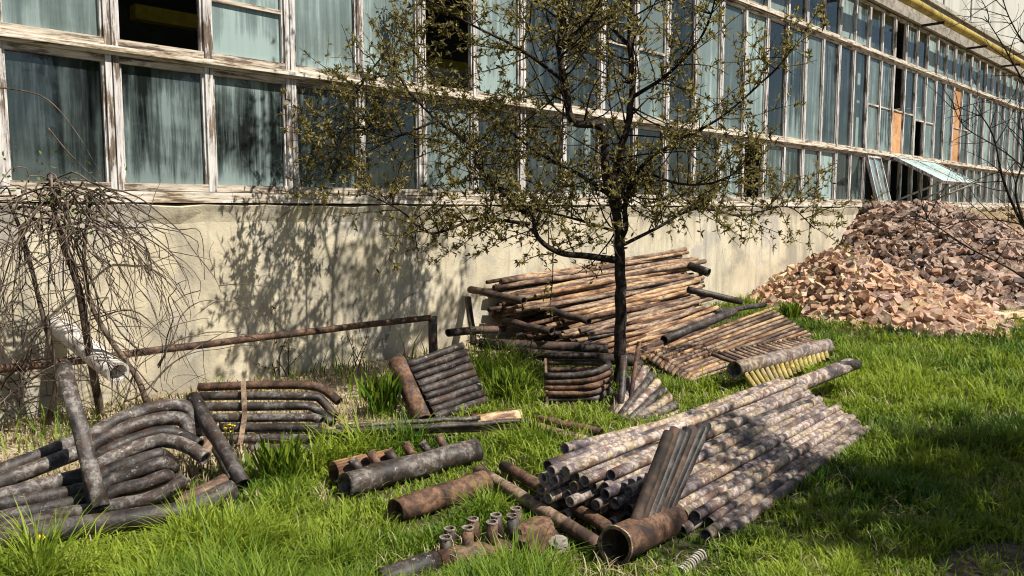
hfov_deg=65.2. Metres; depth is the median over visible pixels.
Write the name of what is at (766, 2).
window
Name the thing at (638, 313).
rusty tube
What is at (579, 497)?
mottled tube
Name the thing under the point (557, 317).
rusty tube
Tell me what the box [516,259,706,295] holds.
rusty tube
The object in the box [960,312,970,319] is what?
brick
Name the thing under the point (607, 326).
rusty tube
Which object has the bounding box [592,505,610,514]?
mottled tube
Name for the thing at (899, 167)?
window
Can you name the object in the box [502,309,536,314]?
rusty tube
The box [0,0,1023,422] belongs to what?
factory building
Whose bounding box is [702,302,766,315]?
rusty tube
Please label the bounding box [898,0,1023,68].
gas pipe
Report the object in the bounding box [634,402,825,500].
mottled tube
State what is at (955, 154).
window
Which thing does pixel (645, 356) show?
rusty tube
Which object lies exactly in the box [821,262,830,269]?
brick
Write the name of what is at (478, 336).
sapling
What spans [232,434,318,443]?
stacked tube
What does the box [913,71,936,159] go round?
window
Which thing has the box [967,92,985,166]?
window
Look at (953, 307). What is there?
brick
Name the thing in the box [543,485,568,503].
mottled tube
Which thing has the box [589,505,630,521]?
diagonal bar
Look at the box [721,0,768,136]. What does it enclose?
window
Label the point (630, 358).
support pipe
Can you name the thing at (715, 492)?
mottled tube
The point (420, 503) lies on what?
rusty pipe
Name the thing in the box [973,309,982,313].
brick
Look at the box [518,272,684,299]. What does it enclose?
rusty tube
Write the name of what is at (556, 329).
rusty tube
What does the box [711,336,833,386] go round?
header comb
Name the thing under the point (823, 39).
window
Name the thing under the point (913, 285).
brick rubble
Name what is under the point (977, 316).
brick
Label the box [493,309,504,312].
rusty tube
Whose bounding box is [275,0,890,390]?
young tree
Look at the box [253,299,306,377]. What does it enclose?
sapling
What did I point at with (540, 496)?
mottled tube
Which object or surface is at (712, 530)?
mottled tube
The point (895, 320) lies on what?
brick
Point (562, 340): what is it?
rusty tube
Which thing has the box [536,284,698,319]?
rusty tube
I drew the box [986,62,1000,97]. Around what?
window
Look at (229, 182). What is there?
window
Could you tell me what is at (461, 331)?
support pipe
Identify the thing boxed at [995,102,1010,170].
window
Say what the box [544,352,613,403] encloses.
pipe coil
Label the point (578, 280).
rusty tube
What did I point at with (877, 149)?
window
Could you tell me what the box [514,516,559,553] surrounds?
concrete chunk
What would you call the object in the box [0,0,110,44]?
window
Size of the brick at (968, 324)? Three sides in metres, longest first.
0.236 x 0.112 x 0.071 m
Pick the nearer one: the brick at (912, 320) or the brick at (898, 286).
the brick at (912, 320)
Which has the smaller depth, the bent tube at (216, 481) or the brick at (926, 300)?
the bent tube at (216, 481)
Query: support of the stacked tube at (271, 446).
on the ground at (668, 547)
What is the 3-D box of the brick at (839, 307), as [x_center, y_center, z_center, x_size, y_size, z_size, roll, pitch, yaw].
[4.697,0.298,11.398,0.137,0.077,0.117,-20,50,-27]
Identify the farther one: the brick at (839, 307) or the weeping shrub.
the brick at (839, 307)
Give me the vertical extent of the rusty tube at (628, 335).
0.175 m
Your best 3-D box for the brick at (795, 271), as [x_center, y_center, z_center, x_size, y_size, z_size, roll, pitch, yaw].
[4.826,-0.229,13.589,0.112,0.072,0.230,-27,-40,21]
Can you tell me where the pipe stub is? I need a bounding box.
[834,359,861,376]
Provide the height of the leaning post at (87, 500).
0.538 m
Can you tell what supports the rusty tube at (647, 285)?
on the rusty tube at (561, 303)
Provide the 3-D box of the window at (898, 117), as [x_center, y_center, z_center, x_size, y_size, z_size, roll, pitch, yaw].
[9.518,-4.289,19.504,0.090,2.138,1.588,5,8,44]
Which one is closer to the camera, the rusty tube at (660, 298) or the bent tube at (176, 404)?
the bent tube at (176, 404)
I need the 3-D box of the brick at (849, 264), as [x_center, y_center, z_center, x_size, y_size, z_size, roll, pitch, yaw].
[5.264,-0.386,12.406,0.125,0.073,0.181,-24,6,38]
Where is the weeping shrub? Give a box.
[0,87,298,440]
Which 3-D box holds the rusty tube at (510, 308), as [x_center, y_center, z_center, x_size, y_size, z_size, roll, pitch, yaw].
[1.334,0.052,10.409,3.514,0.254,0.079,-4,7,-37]
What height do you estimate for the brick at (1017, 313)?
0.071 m
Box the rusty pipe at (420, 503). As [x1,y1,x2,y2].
[387,470,492,524]
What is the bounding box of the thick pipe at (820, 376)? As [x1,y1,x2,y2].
[789,358,853,388]
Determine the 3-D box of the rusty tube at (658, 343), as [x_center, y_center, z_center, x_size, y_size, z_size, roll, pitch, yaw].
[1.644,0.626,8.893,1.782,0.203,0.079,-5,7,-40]
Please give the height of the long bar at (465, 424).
0.046 m
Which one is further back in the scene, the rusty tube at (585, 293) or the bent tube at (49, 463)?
the rusty tube at (585, 293)
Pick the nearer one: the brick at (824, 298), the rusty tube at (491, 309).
the rusty tube at (491, 309)
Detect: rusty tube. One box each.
[485,251,688,283]
[487,303,515,311]
[491,310,534,317]
[492,257,695,290]
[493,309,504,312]
[494,321,504,325]
[495,257,692,284]
[499,255,682,283]
[501,261,691,294]
[501,278,581,291]
[502,271,681,315]
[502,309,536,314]
[505,276,704,311]
[506,318,546,327]
[507,313,542,320]
[511,258,698,294]
[511,280,703,318]
[513,270,689,305]
[513,330,529,336]
[514,273,702,312]
[515,304,522,308]
[515,332,534,339]
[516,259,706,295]
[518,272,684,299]
[521,282,673,310]
[523,273,693,306]
[524,296,684,339]
[530,286,694,324]
[533,312,697,339]
[534,268,687,297]
[535,295,693,336]
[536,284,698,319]
[537,298,606,311]
[544,278,693,315]
[544,293,689,327]
[546,336,559,341]
[552,300,614,314]
[552,305,702,336]
[553,284,704,320]
[554,309,705,341]
[558,285,702,326]
[559,278,700,320]
[559,285,693,318]
[559,305,704,337]
[561,296,692,323]
[561,304,699,333]
[564,313,628,329]
[566,300,662,329]
[567,315,687,341]
[571,297,713,337]
[575,312,677,341]
[578,295,706,333]
[584,307,670,336]
[585,247,686,265]
[587,331,626,340]
[590,319,679,336]
[593,320,677,342]
[608,332,669,349]
[608,334,646,348]
[610,304,711,342]
[613,313,714,347]
[626,306,695,332]
[626,327,707,350]
[626,328,710,353]
[629,346,662,354]
[630,346,658,353]
[640,328,709,349]
[640,337,687,360]
[643,305,718,334]
[660,307,737,343]
[686,286,742,304]
[687,262,710,276]
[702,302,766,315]
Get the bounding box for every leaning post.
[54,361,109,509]
[81,471,89,502]
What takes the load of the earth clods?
on the earth mound
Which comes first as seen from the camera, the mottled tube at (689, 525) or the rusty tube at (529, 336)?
the mottled tube at (689, 525)
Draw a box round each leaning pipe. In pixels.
[186,392,249,489]
[202,430,230,479]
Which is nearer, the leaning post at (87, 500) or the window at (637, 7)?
the leaning post at (87, 500)
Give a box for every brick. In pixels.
[764,286,773,290]
[765,295,772,302]
[768,276,774,283]
[778,272,786,278]
[779,280,784,287]
[782,285,792,290]
[785,289,792,296]
[791,269,799,274]
[793,292,806,297]
[805,272,814,278]
[810,304,822,310]
[813,281,825,288]
[815,308,827,315]
[817,292,825,298]
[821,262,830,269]
[821,295,831,301]
[823,269,832,275]
[828,304,835,312]
[830,259,841,266]
[830,294,838,303]
[835,264,845,273]
[836,304,844,310]
[841,306,853,314]
[843,253,849,258]
[845,268,854,273]
[846,259,855,267]
[849,249,858,254]
[849,319,859,326]
[852,310,865,316]
[857,292,865,301]
[861,290,871,294]
[865,280,876,286]
[866,302,878,315]
[867,273,884,282]
[876,295,888,302]
[879,272,889,277]
[880,284,894,290]
[880,310,894,317]
[883,301,891,309]
[884,324,896,330]
[885,265,893,271]
[890,317,905,324]
[892,266,902,272]
[892,283,902,290]
[893,295,903,305]
[895,314,907,318]
[898,301,914,311]
[898,322,912,328]
[903,274,912,279]
[904,290,914,297]
[904,318,916,322]
[911,327,927,331]
[917,286,926,289]
[917,305,927,310]
[921,293,936,300]
[923,312,934,321]
[924,298,931,303]
[927,286,937,290]
[927,305,939,310]
[929,307,940,313]
[933,301,941,306]
[933,328,943,333]
[934,294,944,300]
[936,314,947,320]
[942,309,954,316]
[942,322,951,331]
[944,292,955,297]
[947,295,959,303]
[947,304,957,309]
[947,316,960,325]
[957,316,975,325]
[959,322,974,329]
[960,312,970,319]
[964,329,974,335]
[972,304,982,309]
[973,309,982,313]
[974,314,983,319]
[983,327,994,333]
[985,320,996,330]
[999,312,1012,318]
[999,322,1013,329]
[1010,311,1023,317]
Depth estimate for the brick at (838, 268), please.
12.37 m
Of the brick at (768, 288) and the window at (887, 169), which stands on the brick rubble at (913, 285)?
the brick at (768, 288)
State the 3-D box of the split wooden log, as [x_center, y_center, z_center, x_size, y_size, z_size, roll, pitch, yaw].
[-0.117,0.972,5.918,0.412,0.121,0.123,-2,6,-18]
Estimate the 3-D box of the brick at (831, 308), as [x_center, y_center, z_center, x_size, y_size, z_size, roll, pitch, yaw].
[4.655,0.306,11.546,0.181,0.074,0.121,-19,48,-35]
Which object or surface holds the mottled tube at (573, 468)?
on the mottled tube at (588, 470)
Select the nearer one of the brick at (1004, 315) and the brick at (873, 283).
the brick at (1004, 315)
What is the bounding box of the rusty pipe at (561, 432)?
[525,422,589,439]
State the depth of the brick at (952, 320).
10.32 m
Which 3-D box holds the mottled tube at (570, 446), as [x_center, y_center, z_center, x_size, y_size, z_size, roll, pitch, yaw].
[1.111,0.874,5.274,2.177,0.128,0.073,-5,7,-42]
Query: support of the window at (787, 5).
in the factory building
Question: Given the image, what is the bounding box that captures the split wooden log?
[470,409,522,424]
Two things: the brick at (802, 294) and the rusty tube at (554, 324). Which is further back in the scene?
the brick at (802, 294)
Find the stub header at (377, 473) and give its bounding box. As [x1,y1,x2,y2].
[338,433,483,498]
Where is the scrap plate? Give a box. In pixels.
[195,436,212,462]
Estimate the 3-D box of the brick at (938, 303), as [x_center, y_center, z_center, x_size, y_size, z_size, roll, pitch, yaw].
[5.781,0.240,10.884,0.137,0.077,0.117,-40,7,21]
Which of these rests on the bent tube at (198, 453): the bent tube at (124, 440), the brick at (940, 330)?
the bent tube at (124, 440)
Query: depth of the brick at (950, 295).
11.29 m
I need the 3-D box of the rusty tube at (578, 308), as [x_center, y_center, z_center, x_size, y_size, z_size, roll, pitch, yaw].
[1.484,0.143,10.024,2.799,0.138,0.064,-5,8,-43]
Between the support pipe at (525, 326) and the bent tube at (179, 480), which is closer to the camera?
the bent tube at (179, 480)
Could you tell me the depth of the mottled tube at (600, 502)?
4.01 m
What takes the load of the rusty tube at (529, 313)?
on the rusty tube at (540, 316)
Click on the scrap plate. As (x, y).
(207, 445)
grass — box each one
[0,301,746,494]
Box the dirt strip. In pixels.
[0,338,523,481]
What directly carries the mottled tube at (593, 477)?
on the mottled tube at (597, 484)
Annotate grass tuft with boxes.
[244,428,309,481]
[353,368,403,417]
[488,366,534,399]
[777,300,804,318]
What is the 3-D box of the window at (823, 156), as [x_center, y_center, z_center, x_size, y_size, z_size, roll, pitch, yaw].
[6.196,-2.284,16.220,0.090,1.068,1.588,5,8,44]
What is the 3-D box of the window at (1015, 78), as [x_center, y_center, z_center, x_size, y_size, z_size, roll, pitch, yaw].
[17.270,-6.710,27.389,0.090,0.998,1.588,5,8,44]
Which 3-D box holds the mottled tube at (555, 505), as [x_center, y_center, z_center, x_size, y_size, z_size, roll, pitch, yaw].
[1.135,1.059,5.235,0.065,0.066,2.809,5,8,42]
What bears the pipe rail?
on the dirt strip
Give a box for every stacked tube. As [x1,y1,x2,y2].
[197,380,341,404]
[200,391,338,418]
[205,401,335,426]
[212,411,323,424]
[219,423,319,432]
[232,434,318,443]
[247,444,318,453]
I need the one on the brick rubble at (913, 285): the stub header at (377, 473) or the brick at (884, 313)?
the brick at (884, 313)
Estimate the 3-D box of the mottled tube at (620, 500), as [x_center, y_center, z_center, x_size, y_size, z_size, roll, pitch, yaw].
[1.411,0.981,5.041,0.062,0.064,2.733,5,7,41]
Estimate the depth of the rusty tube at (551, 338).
9.25 m
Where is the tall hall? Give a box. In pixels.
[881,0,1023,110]
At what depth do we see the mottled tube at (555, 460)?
4.81 m
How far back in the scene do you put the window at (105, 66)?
6.18 m
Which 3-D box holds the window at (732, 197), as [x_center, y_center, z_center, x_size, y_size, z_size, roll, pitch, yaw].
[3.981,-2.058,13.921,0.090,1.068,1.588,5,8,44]
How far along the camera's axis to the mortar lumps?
11.75 m
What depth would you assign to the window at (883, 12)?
18.19 m
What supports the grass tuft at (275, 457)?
on the ground at (668, 547)
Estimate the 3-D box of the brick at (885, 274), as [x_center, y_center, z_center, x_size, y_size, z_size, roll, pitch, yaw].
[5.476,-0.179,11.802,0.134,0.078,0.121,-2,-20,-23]
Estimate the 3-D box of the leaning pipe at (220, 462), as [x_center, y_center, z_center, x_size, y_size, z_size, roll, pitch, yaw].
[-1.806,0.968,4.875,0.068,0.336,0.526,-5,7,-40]
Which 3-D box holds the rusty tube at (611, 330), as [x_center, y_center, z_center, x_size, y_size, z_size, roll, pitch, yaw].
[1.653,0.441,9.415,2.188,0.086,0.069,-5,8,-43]
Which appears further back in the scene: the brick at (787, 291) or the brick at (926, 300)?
the brick at (787, 291)
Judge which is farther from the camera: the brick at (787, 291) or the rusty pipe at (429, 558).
the brick at (787, 291)
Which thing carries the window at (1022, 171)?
in the factory building
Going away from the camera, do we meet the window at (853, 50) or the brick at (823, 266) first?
the brick at (823, 266)
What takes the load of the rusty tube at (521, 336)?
on the rusty tube
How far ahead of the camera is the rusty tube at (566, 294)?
9.88 m
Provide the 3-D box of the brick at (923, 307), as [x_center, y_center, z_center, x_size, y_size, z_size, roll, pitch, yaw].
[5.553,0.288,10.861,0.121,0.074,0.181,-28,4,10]
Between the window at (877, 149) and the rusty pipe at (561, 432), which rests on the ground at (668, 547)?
the rusty pipe at (561, 432)
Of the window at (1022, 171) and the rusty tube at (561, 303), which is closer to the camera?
the rusty tube at (561, 303)
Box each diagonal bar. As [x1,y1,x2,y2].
[473,465,599,552]
[498,461,613,531]
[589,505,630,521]
[627,505,632,512]
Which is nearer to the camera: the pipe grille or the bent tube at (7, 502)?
the bent tube at (7, 502)
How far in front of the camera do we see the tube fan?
6.37 m
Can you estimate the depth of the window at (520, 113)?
9.26 m
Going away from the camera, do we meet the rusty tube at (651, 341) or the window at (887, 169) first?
the rusty tube at (651, 341)
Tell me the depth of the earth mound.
22.28 m
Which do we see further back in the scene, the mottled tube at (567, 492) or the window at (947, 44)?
the window at (947, 44)
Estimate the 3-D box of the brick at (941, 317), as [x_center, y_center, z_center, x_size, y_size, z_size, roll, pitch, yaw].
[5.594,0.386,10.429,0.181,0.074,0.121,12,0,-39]
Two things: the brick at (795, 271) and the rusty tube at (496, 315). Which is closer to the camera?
the rusty tube at (496, 315)
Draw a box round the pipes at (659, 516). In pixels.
[597,421,711,564]
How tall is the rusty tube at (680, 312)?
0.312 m
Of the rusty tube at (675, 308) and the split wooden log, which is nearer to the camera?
the split wooden log
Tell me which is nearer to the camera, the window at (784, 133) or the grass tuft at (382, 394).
the grass tuft at (382, 394)
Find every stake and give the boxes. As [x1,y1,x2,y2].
[617,355,626,403]
[629,341,641,396]
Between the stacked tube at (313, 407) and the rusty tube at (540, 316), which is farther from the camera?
the rusty tube at (540, 316)
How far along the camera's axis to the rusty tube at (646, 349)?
8.65 m
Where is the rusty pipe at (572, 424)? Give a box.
[531,414,603,435]
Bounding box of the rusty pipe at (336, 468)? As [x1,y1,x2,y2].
[328,449,388,481]
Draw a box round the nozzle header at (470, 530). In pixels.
[437,506,521,567]
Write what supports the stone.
on the ground at (668, 547)
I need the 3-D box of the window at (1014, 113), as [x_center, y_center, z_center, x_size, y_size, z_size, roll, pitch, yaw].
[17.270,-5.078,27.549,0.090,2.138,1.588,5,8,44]
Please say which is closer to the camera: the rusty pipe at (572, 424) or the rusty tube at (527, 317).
the rusty pipe at (572, 424)
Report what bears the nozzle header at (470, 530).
on the ground at (668, 547)
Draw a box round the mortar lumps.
[775,259,959,337]
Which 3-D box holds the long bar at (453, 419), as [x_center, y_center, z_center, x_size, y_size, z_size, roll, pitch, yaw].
[-0.725,0.951,5.667,1.022,0.044,0.059,-1,6,-15]
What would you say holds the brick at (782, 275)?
on the brick rubble at (913, 285)
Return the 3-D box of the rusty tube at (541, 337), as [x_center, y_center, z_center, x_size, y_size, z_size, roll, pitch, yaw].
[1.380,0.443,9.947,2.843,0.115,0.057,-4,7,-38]
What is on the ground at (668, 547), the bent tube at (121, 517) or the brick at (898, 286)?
the bent tube at (121, 517)
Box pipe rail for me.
[0,315,437,372]
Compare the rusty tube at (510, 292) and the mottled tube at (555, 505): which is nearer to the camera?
the mottled tube at (555, 505)
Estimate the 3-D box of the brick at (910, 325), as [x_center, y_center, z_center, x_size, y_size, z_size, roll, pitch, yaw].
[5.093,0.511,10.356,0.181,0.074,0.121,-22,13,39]
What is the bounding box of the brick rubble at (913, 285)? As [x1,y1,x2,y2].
[750,247,1023,337]
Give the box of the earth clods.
[965,206,1023,228]
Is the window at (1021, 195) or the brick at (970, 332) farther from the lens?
the window at (1021, 195)
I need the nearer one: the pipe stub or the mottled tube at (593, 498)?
the mottled tube at (593, 498)
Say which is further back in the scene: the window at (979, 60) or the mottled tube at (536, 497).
the window at (979, 60)
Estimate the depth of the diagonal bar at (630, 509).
4.09 m
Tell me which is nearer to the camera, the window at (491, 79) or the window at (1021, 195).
the window at (491, 79)
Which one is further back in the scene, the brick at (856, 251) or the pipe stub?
the brick at (856, 251)
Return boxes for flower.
[223,424,235,446]
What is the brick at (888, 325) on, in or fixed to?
on the brick rubble at (913, 285)
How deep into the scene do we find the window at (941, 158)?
21.83 m
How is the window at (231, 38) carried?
in the factory building
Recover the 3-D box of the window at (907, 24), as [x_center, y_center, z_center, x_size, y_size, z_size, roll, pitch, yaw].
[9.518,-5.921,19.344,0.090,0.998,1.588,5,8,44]
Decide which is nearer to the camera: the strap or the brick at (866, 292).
the strap
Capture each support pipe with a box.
[445,326,506,336]
[465,296,476,344]
[467,286,526,304]
[479,338,607,352]
[501,318,554,334]
[511,347,640,365]
[550,307,591,324]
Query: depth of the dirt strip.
6.35 m
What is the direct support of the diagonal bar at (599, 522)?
on the ground at (668, 547)
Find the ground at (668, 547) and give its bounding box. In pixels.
[0,303,1023,575]
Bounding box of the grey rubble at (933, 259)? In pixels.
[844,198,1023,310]
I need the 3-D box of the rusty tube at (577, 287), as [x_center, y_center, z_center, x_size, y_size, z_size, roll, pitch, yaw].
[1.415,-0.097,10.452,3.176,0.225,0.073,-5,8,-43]
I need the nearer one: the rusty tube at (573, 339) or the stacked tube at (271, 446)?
the stacked tube at (271, 446)
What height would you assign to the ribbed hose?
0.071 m
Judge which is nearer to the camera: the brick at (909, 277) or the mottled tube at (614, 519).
the mottled tube at (614, 519)
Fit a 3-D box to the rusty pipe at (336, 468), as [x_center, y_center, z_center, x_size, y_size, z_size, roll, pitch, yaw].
[-0.887,1.050,4.737,0.382,0.131,0.131,-5,7,-41]
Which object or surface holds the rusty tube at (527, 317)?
on the rusty tube
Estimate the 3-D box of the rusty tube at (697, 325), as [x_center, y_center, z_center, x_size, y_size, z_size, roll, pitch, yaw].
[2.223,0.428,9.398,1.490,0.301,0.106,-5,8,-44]
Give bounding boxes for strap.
[237,380,246,445]
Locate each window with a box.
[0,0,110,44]
[0,40,116,189]
[108,0,289,69]
[111,55,292,192]
[288,0,421,88]
[290,79,422,194]
[421,0,522,102]
[422,97,522,196]
[523,1,603,113]
[523,109,602,197]
[602,120,666,198]
[603,0,668,122]
[666,129,719,199]
[667,0,723,130]
[719,135,764,200]
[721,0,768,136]
[744,0,769,9]
[764,141,803,201]
[766,15,807,141]
[769,0,808,23]
[802,146,836,201]
[804,31,840,146]
[808,0,841,37]
[835,151,864,202]
[837,42,869,150]
[841,0,871,48]
[863,154,890,202]
[865,53,894,154]
[870,3,896,58]
[889,158,911,200]
[891,63,916,157]
[895,16,918,66]
[911,169,931,201]
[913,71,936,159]
[917,27,938,74]
[931,165,950,202]
[933,79,954,162]
[937,37,956,81]
[949,166,966,203]
[951,86,970,164]
[955,46,972,87]
[965,168,981,204]
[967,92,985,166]
[971,54,987,93]
[980,170,994,204]
[982,97,998,168]
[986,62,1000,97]
[993,172,1006,204]
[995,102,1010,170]
[999,68,1012,103]
[1005,173,1017,204]
[1007,107,1021,171]
[1011,74,1023,107]
[1017,175,1023,204]
[1019,111,1023,172]
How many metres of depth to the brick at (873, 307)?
10.98 m
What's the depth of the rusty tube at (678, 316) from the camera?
9.79 m
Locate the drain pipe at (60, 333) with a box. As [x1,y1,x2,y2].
[48,315,128,382]
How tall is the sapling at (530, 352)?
0.358 m
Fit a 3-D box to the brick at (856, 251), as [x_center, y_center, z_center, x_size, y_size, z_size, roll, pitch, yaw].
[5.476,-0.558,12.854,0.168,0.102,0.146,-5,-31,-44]
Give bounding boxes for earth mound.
[970,210,1023,226]
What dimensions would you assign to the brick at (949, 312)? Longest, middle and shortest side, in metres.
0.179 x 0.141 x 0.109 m
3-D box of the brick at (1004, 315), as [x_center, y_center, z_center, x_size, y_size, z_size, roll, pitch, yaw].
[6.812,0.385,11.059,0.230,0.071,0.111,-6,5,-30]
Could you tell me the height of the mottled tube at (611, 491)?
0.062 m
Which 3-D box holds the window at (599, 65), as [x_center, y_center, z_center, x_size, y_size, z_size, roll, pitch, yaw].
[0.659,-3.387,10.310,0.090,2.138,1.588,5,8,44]
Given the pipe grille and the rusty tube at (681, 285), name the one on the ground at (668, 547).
the pipe grille
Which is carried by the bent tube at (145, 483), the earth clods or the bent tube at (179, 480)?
the bent tube at (179, 480)
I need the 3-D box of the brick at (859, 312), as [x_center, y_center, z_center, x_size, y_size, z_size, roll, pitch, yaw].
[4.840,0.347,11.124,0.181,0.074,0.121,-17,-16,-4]
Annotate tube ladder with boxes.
[388,342,487,418]
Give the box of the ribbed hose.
[675,549,706,575]
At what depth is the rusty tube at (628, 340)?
8.88 m
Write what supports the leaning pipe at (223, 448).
on the ground at (668, 547)
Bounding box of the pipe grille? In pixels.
[647,307,810,380]
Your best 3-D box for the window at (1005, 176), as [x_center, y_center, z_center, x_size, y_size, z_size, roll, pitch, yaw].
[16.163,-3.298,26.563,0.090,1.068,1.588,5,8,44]
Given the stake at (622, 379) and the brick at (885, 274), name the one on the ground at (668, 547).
the stake at (622, 379)
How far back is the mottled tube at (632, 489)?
4.98 m
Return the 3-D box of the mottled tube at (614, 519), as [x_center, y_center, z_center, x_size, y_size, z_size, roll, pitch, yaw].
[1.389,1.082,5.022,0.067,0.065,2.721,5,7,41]
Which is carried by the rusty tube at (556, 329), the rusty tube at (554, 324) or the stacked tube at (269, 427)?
the rusty tube at (554, 324)
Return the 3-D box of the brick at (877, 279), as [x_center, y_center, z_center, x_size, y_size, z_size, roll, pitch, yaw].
[5.331,-0.144,11.729,0.111,0.072,0.230,8,21,-29]
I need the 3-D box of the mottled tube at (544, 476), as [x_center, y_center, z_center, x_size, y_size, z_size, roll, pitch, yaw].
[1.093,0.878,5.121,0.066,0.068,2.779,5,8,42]
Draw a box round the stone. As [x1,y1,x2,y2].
[548,535,568,553]
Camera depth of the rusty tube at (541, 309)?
9.63 m
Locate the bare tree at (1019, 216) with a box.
[873,0,1023,278]
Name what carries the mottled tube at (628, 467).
on the mottled tube at (607, 483)
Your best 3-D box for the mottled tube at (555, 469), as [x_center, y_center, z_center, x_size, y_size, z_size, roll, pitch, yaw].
[1.157,0.829,5.114,0.059,0.062,2.857,5,8,42]
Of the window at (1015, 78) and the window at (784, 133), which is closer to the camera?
the window at (784, 133)
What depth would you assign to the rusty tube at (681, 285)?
10.46 m
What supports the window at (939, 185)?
in the factory building
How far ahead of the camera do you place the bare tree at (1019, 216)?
9.30 m
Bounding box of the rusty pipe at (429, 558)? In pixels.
[375,551,441,575]
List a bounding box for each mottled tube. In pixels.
[533,495,545,503]
[536,492,543,499]
[537,480,571,494]
[538,470,549,483]
[543,377,783,469]
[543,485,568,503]
[546,501,560,509]
[547,379,787,476]
[549,473,570,485]
[560,506,588,518]
[561,377,798,476]
[561,420,658,453]
[563,487,587,499]
[565,486,600,506]
[569,478,587,492]
[571,388,790,482]
[580,384,806,486]
[580,494,599,506]
[588,478,608,491]
[589,494,600,507]
[591,492,623,509]
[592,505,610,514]
[600,393,809,489]
[600,394,815,499]
[606,390,804,480]
[608,511,630,523]
[610,493,633,509]
[618,399,813,456]
[624,396,822,496]
[624,500,635,514]
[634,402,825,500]
[634,405,827,506]
[678,410,843,506]
[678,516,706,536]
[679,404,840,499]
[683,413,848,517]
[690,414,855,521]
[700,424,861,541]
[704,419,860,525]
[721,425,870,538]
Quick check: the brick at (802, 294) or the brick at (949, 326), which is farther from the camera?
the brick at (802, 294)
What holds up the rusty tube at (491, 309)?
on the rusty tube
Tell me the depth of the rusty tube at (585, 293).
10.01 m
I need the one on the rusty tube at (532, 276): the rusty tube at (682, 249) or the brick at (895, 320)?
the rusty tube at (682, 249)
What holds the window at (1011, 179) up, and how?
in the factory building
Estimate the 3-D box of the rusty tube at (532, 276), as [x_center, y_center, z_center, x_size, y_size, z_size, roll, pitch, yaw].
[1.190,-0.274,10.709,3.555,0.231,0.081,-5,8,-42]
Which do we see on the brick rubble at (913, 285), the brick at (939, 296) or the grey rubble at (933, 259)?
the brick at (939, 296)
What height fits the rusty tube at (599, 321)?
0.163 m
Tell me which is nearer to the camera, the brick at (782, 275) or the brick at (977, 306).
the brick at (977, 306)
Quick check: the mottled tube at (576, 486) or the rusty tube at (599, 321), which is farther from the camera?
the rusty tube at (599, 321)
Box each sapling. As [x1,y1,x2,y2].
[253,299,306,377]
[341,329,371,368]
[467,322,500,359]
[495,339,543,366]
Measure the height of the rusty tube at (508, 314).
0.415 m
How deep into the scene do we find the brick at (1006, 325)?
10.37 m
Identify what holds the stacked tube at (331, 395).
on the stacked tube at (322, 401)
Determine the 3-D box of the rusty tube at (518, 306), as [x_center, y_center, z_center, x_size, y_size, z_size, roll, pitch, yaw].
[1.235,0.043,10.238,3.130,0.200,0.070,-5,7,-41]
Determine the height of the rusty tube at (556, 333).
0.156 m
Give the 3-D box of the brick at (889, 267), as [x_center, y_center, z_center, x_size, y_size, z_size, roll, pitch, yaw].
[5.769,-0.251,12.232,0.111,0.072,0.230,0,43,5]
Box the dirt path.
[917,540,1023,575]
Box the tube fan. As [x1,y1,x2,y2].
[608,360,681,420]
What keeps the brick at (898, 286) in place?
on the brick rubble at (913, 285)
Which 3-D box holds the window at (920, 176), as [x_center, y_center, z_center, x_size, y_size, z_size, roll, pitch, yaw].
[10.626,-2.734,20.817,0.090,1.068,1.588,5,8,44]
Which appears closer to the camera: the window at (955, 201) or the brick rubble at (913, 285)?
the brick rubble at (913, 285)
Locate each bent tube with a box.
[0,398,201,472]
[0,411,195,487]
[0,433,210,496]
[0,448,174,509]
[0,456,178,519]
[0,469,176,526]
[0,480,238,549]
[46,473,188,517]
[95,426,203,457]
[149,474,228,505]
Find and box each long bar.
[314,418,529,435]
[320,424,523,439]
[321,434,455,444]
[336,415,480,428]
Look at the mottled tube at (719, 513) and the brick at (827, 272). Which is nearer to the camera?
the mottled tube at (719, 513)
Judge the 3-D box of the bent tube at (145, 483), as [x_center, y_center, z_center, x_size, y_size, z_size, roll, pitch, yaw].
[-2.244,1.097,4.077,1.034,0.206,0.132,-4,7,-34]

